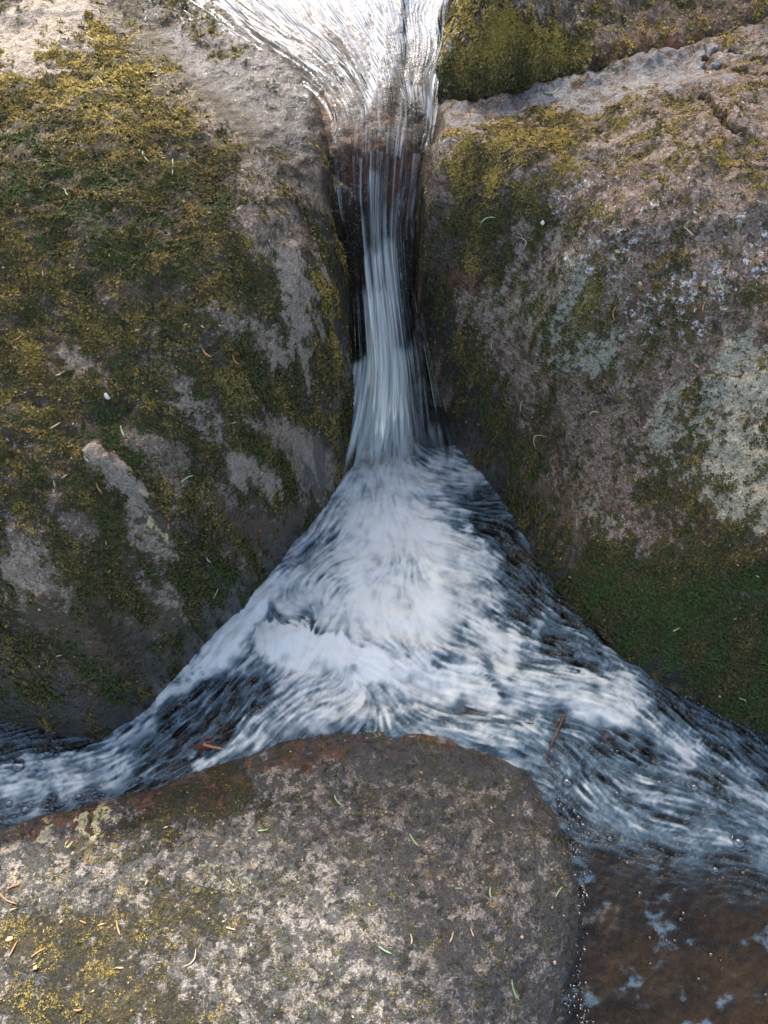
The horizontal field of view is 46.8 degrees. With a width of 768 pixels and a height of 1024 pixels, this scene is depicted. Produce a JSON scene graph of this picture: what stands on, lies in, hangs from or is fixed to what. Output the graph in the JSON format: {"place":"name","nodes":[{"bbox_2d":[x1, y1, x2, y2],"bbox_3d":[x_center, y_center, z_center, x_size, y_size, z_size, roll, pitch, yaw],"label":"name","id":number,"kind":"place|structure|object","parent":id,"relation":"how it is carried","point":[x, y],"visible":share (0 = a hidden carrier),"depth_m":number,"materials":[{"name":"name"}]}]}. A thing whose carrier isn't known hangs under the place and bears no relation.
{"place":"outdoors","nodes":[
{"label":"outdoors","id":0,"kind":"place"},
{"bbox_2d":[185,0,453,156],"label":"stream water","id":1,"kind":"structure","parent":0,"point":[293,22],"depth_m":1.20,"materials":[{"name":"grey liquid"}]},
{"bbox_2d":[0,436,767,1023],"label":"pool water","id":2,"kind":"structure","parent":0,"point":[392,588],"depth_m":1.23,"materials":[{"name":"white liquid"}]},
{"bbox_2d":[184,737,222,757],"bbox_3d":[-0.242,0.316,1.191,0.056,0.030,0.022,-8,62,-4],"label":"dead leaf","id":3,"kind":"object","parent":2,"relation":"on","point":[200,748],"visible":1,"depth_m":1.19,"materials":[{"name":"brown plant"}]},
{"bbox_2d":[12,680,765,1014],"bbox_3d":[0.023,0.363,1.163,1.119,0.007,0.438,11,63,6],"label":"froth","id":4,"kind":"object","parent":2,"relation":"on","point":[172,708],"visible":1,"depth_m":1.17,"materials":[{"name":"white liquid"}]},
{"bbox_2d":[545,714,564,758],"bbox_3d":[0.231,0.303,1.197,0.006,0.009,0.065,24,65,12],"label":"twig","id":5,"kind":"object","parent":2,"relation":"on","point":[557,731],"visible":1,"depth_m":1.20,"materials":[{"name":"brown wood"}]},
{"bbox_2d":[0,0,767,1023],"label":"streambed","id":6,"kind":"structure","parent":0,"point":[700,974],"depth_m":1.19,"materials":[{"name":"brown stone"}]},
{"bbox_2d":[0,3,767,1023],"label":"litter specks","id":7,"kind":"object","parent":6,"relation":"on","point":[318,487],"visible":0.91,"depth_m":1.05,"materials":[{"name":"brown plant"}]},
{"bbox_2d":[333,149,453,469],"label":"waterfall water","id":8,"kind":"structure","parent":0,"point":[383,397],"depth_m":1.24,"materials":[{"name":"grey liquid"}]},
{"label":"ground","id":9,"kind":"structure","parent":0,"visible":0},
{"bbox_2d":[0,0,358,756],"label":"boulder","id":10,"kind":"object","parent":9,"relation":"on","point":[240,230],"visible":0.82,"depth_m":1.05,"materials":[{"name":"stone"}]},
{"bbox_2d":[0,724,583,1023],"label":"front boulder","id":11,"kind":"object","parent":9,"relation":"on","point":[292,954],"visible":0.94,"depth_m":1.04,"materials":[{"name":"stone"}]},
{"bbox_2d":[0,893,16,903],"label":"conifer needle","id":12,"kind":"object","parent":11,"relation":"on","point":[2,896],"visible":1,"depth_m":1.05,"materials":[{"name":"plant"}]},
{"bbox_2d":[5,936,13,941],"bbox_3d":[-0.427,0.487,1.012,0.008,0.004,0.006,0,62,0],"label":"dead leaf","id":13,"kind":"object","parent":11,"relation":"on","point":[9,938],"visible":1,"depth_m":1.01,"materials":[{"name":"beige plant"}]},
{"bbox_2d":[512,981,519,999],"bbox_3d":[0.150,0.543,1.008,0.010,0.010,0.021,0,62,0],"label":"conifer needle","id":14,"kind":"object","parent":11,"relation":"on","point":[514,991],"visible":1,"depth_m":1.01,"materials":[{"name":"green plant"}]},
{"bbox_2d":[258,0,447,360],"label":"waterfall ledge","id":15,"kind":"object","parent":9,"relation":"on","point":[350,128],"visible":0.23,"depth_m":1.20,"materials":[{"name":"stone"}]},
{"bbox_2d":[412,407,455,459],"bbox_3d":[0.085,-0.070,1.523,0.117,0.344,0.073,0,62,0],"label":"dark stone","id":16,"kind":"object","parent":9,"relation":"on","point":[430,444],"visible":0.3,"depth_m":1.39,"materials":[{"name":"stone"}]},
{"bbox_2d":[493,530,543,614],"bbox_3d":[0.206,0.126,1.442,0.054,0.278,0.128,-28,66,-14],"label":"dark stone","id":17,"kind":"object","parent":9,"relation":"on","point":[528,585],"visible":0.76,"depth_m":1.35,"materials":[{"name":"stone"}]},
{"bbox_2d":[407,16,767,770],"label":"boulder","id":18,"kind":"object","parent":9,"relation":"on","point":[687,512],"visible":0.87,"depth_m":1.10,"materials":[{"name":"stone"}]},
{"bbox_2d":[429,0,767,102],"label":"boulder","id":19,"kind":"object","parent":9,"relation":"on","point":[485,44],"visible":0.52,"depth_m":1.15,"materials":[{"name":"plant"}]}
]}

